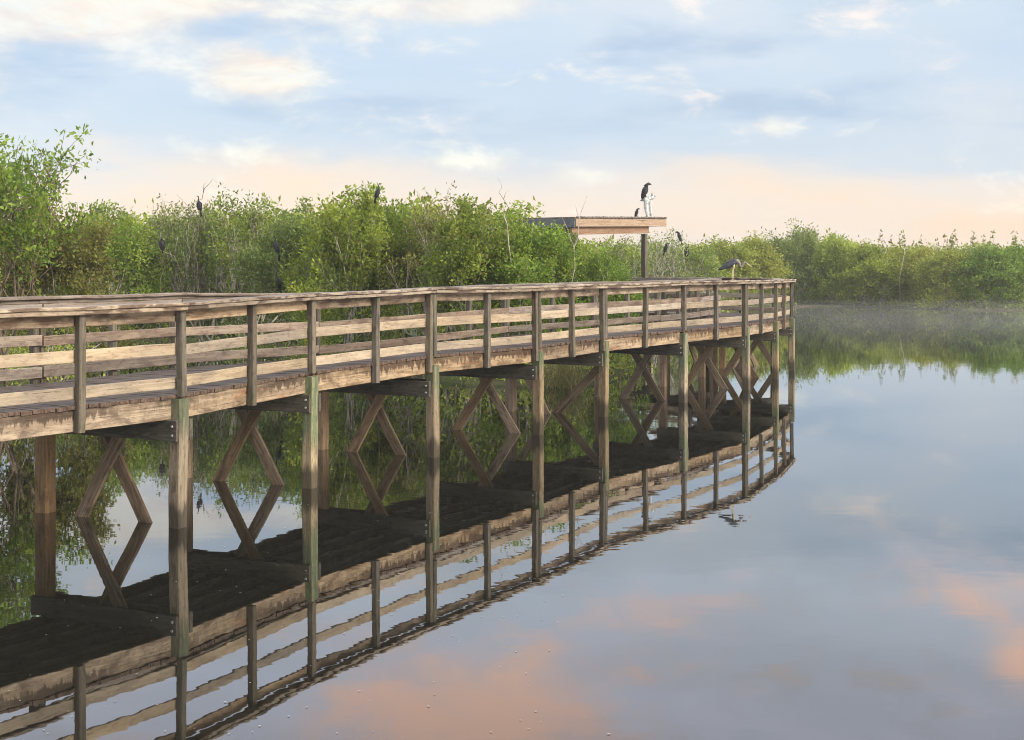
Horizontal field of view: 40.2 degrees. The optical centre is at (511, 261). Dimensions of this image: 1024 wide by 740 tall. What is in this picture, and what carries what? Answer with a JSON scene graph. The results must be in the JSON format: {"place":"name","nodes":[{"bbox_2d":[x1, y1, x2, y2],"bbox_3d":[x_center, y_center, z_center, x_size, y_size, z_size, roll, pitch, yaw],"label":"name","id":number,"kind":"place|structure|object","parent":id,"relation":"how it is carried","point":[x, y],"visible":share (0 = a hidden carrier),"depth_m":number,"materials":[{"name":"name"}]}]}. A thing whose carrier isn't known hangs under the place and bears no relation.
{"place":"outdoors","nodes":[
{"label":"outdoors","id":0,"kind":"place"},
{"bbox_2d":[13,438,620,733],"bbox_3d":[-3.865,3.204,21.486,12.467,0.001,23.960,0,0,0],"label":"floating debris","id":1,"kind":"object","parent":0,"point":[282,626],"visible":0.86,"depth_m":11.82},
{"bbox_2d":[0,307,1023,739],"bbox_3d":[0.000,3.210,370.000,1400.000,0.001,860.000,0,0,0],"label":"water","id":2,"kind":"structure","parent":0,"point":[824,541],"depth_m":14.76,"materials":[{"name":"liquid"}]},
{"bbox_2d":[159,256,171,343],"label":"perch branch","id":3,"kind":"object","parent":2,"relation":"in","point":[160,289],"visible":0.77,"depth_m":47.58,"materials":[{"name":"brown plant"}]},
{"bbox_2d":[159,237,164,253],"bbox_3d":[-11.874,-0.563,47.498,0.261,0.556,0.226,0,0,24],"label":"water bird","id":4,"kind":"object","parent":3,"relation":"on","point":[162,244],"visible":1,"depth_m":47.42},
{"bbox_2d":[192,210,209,341],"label":"perch branch","id":5,"kind":"object","parent":2,"relation":"on","point":[197,268],"visible":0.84,"depth_m":48.47,"materials":[{"name":"brown plant"}]},
{"bbox_2d":[196,196,201,216],"bbox_3d":[-10.836,-1.939,48.505,0.207,0.736,0.304,0,0,-16],"label":"water bird","id":6,"kind":"object","parent":5,"relation":"on","point":[199,205],"visible":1,"depth_m":48.43},
{"bbox_2d":[264,253,289,359],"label":"perch branch","id":7,"kind":"object","parent":2,"relation":"in","point":[274,291],"visible":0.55,"depth_m":42.80,"materials":[{"name":"brown plant"}]},
{"bbox_2d":[273,236,279,260],"bbox_3d":[-7.208,-0.412,42.806,0.207,0.798,0.304,0,0,-28],"label":"water bird","id":8,"kind":"object","parent":7,"relation":"on","point":[276,245],"visible":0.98,"depth_m":42.74},
{"bbox_2d":[0,277,795,528],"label":"boardwalk","id":9,"kind":"structure","parent":2,"relation":"in","point":[113,410],"depth_m":21.06,"materials":[{"name":"brown wood"}]},
{"bbox_2d":[718,258,749,279],"bbox_3d":[5.508,0.179,34.528,0.855,0.537,0.218,0,0,-6],"label":"heron","id":10,"kind":"object","parent":9,"relation":"on","point":[732,263],"visible":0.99,"depth_m":34.47},
{"bbox_2d":[0,289,1023,386],"bbox_3d":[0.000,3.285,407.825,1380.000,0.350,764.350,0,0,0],"label":"land","id":11,"kind":"structure","parent":0,"point":[471,381],"depth_m":56.18,"materials":[{"name":"green plant"}]},
{"bbox_2d":[0,123,112,386],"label":"tree","id":12,"kind":"object","parent":11,"relation":"on","point":[18,225],"visible":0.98,"depth_m":33.58,"materials":[{"name":"green plant"}]},
{"bbox_2d":[0,195,136,381],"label":"shrub","id":13,"kind":"object","parent":11,"relation":"on","point":[82,272],"visible":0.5,"depth_m":36.95,"materials":[{"name":"green plant"}]},
{"bbox_2d":[56,199,176,347],"bbox_3d":[-14.141,0.480,50.035,4.860,5.499,4.660,0,0,-24],"label":"shrub","id":14,"kind":"object","parent":11,"relation":"on","point":[131,260],"visible":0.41,"depth_m":49.83,"materials":[{"name":"green plant"}]},
{"bbox_2d":[109,193,216,343],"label":"shrub","id":15,"kind":"object","parent":11,"relation":"on","point":[158,223],"visible":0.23,"depth_m":52.69,"materials":[{"name":"green plant"}]},
{"bbox_2d":[165,179,217,342],"bbox_3d":[-11.749,0.084,51.522,2.053,6.256,0.336,0,0,0],"label":"bare snag","id":16,"kind":"object","parent":11,"relation":"on","point":[195,236],"visible":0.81,"depth_m":51.50,"materials":[{"name":"grey plant"}]},
{"bbox_2d":[142,188,263,342],"bbox_3d":[-11.619,0.235,51.842,4.955,6.008,4.631,0,0,33],"label":"shrub","id":17,"kind":"object","parent":11,"relation":"on","point":[191,244],"visible":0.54,"depth_m":51.23,"materials":[{"name":"green plant"}]},
{"bbox_2d":[193,182,294,346],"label":"shrub","id":18,"kind":"object","parent":11,"relation":"on","point":[242,227],"visible":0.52,"depth_m":50.39,"materials":[{"name":"green plant"}]},
{"bbox_2d":[226,197,343,357],"bbox_3d":[-7.238,0.463,47.198,4.017,5.525,4.719,0,0,10],"label":"shrub","id":19,"kind":"object","parent":11,"relation":"on","point":[258,267],"visible":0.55,"depth_m":46.27,"materials":[{"name":"green plant"}]},
{"bbox_2d":[273,181,426,354],"bbox_3d":[-4.938,0.381,41.969,4.860,5.697,4.659,0,0,-28],"label":"shrub","id":20,"kind":"object","parent":11,"relation":"on","point":[345,250],"visible":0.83,"depth_m":41.06,"materials":[{"name":"green plant"}]},
{"bbox_2d":[368,200,394,289],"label":"perch branch","id":21,"kind":"object","parent":11,"relation":"on","point":[376,253],"visible":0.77,"depth_m":40.97,"materials":[{"name":"brown plant"}]},
{"bbox_2d":[373,183,381,202],"bbox_3d":[-3.922,-2.015,40.993,0.266,0.604,0.181,0,0,-3],"label":"water bird","id":22,"kind":"object","parent":21,"relation":"on","point":[377,193],"visible":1,"depth_m":40.94},
{"bbox_2d":[328,183,460,350],"bbox_3d":[-3.780,0.374,43.818,4.229,5.706,4.968,0,0,36],"label":"shrub","id":23,"kind":"object","parent":11,"relation":"on","point":[394,218],"visible":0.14,"depth_m":43.09,"materials":[{"name":"green plant"}]},
{"bbox_2d":[378,180,502,343],"bbox_3d":[-2.300,0.418,42.184,4.000,5.639,4.279,0,0,32],"label":"shrub","id":24,"kind":"object","parent":11,"relation":"on","point":[408,259],"visible":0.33,"depth_m":41.74,"materials":[{"name":"green plant"}]},
{"bbox_2d":[412,193,562,340],"bbox_3d":[-0.845,0.651,38.567,4.374,5.154,4.194,0,0,22],"label":"shrub","id":25,"kind":"object","parent":11,"relation":"on","point":[466,249],"visible":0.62,"depth_m":38.15,"materials":[{"name":"green plant"}]},
{"bbox_2d":[498,179,510,282],"bbox_3d":[-0.188,0.485,37.583,0.324,5.453,0.203,0,0,-24],"label":"bare snag","id":26,"kind":"object","parent":11,"relation":"on","point":[507,225],"visible":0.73,"depth_m":37.57,"materials":[{"name":"grey plant"}]},
{"bbox_2d":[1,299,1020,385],"bbox_3d":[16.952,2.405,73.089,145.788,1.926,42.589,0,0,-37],"label":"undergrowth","id":27,"kind":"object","parent":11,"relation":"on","point":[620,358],"visible":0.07,"depth_m":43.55,"materials":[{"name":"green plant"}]},
{"bbox_2d":[0,187,1023,349],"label":"distant thicket","id":28,"kind":"object","parent":11,"relation":"on","point":[629,250],"visible":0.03,"depth_m":59.55,"materials":[{"name":"green plant"}]},
{"bbox_2d":[464,201,598,363],"bbox_3d":[0.390,0.725,39.152,3.806,4.999,4.471,0,0,-30],"label":"shrub","id":29,"kind":"object","parent":11,"relation":"on","point":[533,270],"visible":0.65,"depth_m":38.40,"materials":[{"name":"green plant"}]},
{"bbox_2d":[472,216,666,337],"bbox_3d":[1.917,1.203,48.741,4.580,5.615,6.242,0,0,34],"label":"shelter","id":30,"kind":"object","parent":11,"relation":"on","point":[606,225],"visible":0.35,"depth_m":46.86,"materials":[{"name":"brown wood"}]},
{"bbox_2d":[641,192,655,216],"bbox_3d":[4.824,-2.008,49.446,0.532,0.905,0.250,0,0,0],"label":"perch stand","id":31,"kind":"object","parent":30,"relation":"on","point":[647,200],"visible":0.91,"depth_m":49.40,"materials":[{"name":"white wood"}]},
{"bbox_2d":[640,182,651,200],"bbox_3d":[4.712,-2.485,49.459,0.289,0.660,0.386,0,0,45],"label":"vulture","id":32,"kind":"object","parent":31,"relation":"on","point":[644,191],"visible":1,"depth_m":49.36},
{"bbox_2d":[530,357,614,389],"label":"grass tussock","id":33,"kind":"object","parent":11,"relation":"on","point":[563,380],"depth_m":35.42,"materials":[{"name":"plant"}]},
{"bbox_2d":[522,231,623,370],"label":"shrub","id":34,"kind":"object","parent":11,"relation":"on","point":[592,273],"visible":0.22,"depth_m":39.51,"materials":[{"name":"green plant"}]},
{"bbox_2d":[562,197,586,368],"bbox_3d":[1.733,0.687,38.965,0.728,5.058,0.302,0,0,0],"label":"bare snag","id":35,"kind":"object","parent":11,"relation":"on","point":[575,243],"visible":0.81,"depth_m":38.96,"materials":[{"name":"grey plant"}]},
{"bbox_2d":[585,234,640,277],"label":"shrub","id":36,"kind":"object","parent":11,"relation":"on","point":[622,250],"visible":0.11,"depth_m":62.79,"materials":[{"name":"green plant"}]},
{"bbox_2d":[578,247,652,367],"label":"shrub","id":37,"kind":"object","parent":11,"relation":"on","point":[633,297],"visible":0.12,"depth_m":41.01,"materials":[{"name":"green plant"}]},
{"bbox_2d":[620,226,694,299],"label":"shrub","id":38,"kind":"object","parent":11,"relation":"on","point":[672,271],"visible":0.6,"depth_m":61.55,"materials":[{"name":"green plant"}]},
{"bbox_2d":[648,238,732,311],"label":"shrub","id":39,"kind":"object","parent":11,"relation":"on","point":[708,268],"visible":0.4,"depth_m":67.75,"materials":[{"name":"green plant"}]},
{"bbox_2d":[691,234,764,306],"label":"shrub","id":40,"kind":"object","parent":11,"relation":"on","point":[728,254],"visible":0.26,"depth_m":90.97,"materials":[{"name":"green plant"}]},
{"bbox_2d":[719,227,799,307],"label":"shrub","id":41,"kind":"object","parent":11,"relation":"on","point":[768,260],"visible":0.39,"depth_m":96.72,"materials":[{"name":"green plant"}]},
{"bbox_2d":[764,228,825,303],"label":"shrub","id":42,"kind":"object","parent":11,"relation":"on","point":[790,251],"visible":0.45,"depth_m":103.60,"materials":[{"name":"green plant"}]},
{"bbox_2d":[778,217,830,302],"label":"tree","id":43,"kind":"object","parent":11,"relation":"on","point":[806,238],"visible":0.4,"depth_m":106.12,"materials":[{"name":"green plant"}]},
{"bbox_2d":[799,228,870,304],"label":"shrub","id":44,"kind":"object","parent":11,"relation":"on","point":[828,250],"visible":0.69,"depth_m":103.16,"materials":[{"name":"green plant"}]},
{"bbox_2d":[828,235,911,306],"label":"shrub","id":45,"kind":"object","parent":11,"relation":"on","point":[858,268],"visible":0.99,"depth_m":99.93,"materials":[{"name":"green plant"}]},
{"bbox_2d":[877,229,886,302],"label":"sapling","id":46,"kind":"object","parent":11,"relation":"on","point":[880,236],"visible":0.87,"depth_m":100.42,"materials":[{"name":"green plant"}]},
{"bbox_2d":[861,240,929,304],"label":"shrub","id":47,"kind":"object","parent":11,"relation":"on","point":[895,251],"visible":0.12,"depth_m":102.15,"materials":[{"name":"green plant"}]},
{"bbox_2d":[898,233,904,305],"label":"sapling","id":48,"kind":"object","parent":11,"relation":"on","point":[902,264],"visible":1,"depth_m":99.00,"materials":[{"name":"grey plant"}]},
{"bbox_2d":[891,239,955,305],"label":"shrub","id":49,"kind":"object","parent":11,"relation":"on","point":[919,254],"visible":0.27,"depth_m":100.42,"materials":[{"name":"green plant"}]},
{"bbox_2d":[908,244,987,308],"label":"shrub","id":50,"kind":"object","parent":11,"relation":"on","point":[931,271],"visible":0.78,"depth_m":95.45,"materials":[{"name":"green plant"}]},
{"bbox_2d":[940,236,1023,308],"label":"shrub","id":51,"kind":"object","parent":11,"relation":"on","point":[1005,274],"visible":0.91,"depth_m":93.90,"materials":[{"name":"green plant"}]},
{"bbox_2d":[977,239,1023,308],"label":"shrub","id":52,"kind":"object","parent":11,"relation":"on","point":[1017,250],"visible":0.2,"depth_m":95.06,"materials":[{"name":"green plant"}]},
{"bbox_2d":[0,0,1023,249],"label":"sky","id":53,"kind":"structure","parent":0,"point":[853,118],"materials":[{"name":"blue"}]},
{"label":"perch branch","id":54,"kind":"object","parent":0,"visible":0},
{"bbox_2d":[273,271,281,292],"bbox_3d":[-7.031,0.674,42.007,0.207,0.798,0.304,0,0,-45],"label":"water bird","id":55,"kind":"object","parent":54,"relation":"on","point":[278,281],"visible":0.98,"depth_m":41.95},
{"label":"perch branch","id":56,"kind":"object","parent":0,"visible":0},
{"bbox_2d":[675,231,682,244],"bbox_3d":[7.159,-1.030,59.999,0.277,0.591,0.241,0,0,-21],"label":"water bird","id":57,"kind":"object","parent":56,"relation":"on","point":[679,236],"visible":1,"depth_m":59.95},
{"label":"perch branch","id":58,"kind":"object","parent":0,"visible":0},
{"bbox_2d":[663,243,668,255],"bbox_3d":[6.653,-0.547,60.499,0.226,0.570,0.261,0,0,26],"label":"water bird","id":59,"kind":"object","parent":58,"relation":"on","point":[665,248],"visible":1,"depth_m":60.44},
{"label":"perch branch","id":60,"kind":"object","parent":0,"visible":0},
{"bbox_2d":[684,246,688,259],"bbox_3d":[7.686,-0.386,61.498,0.240,0.606,0.278,0,0,-8],"label":"water bird","id":61,"kind":"object","parent":60,"relation":"on","point":[685,252],"visible":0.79,"depth_m":61.42}
]}

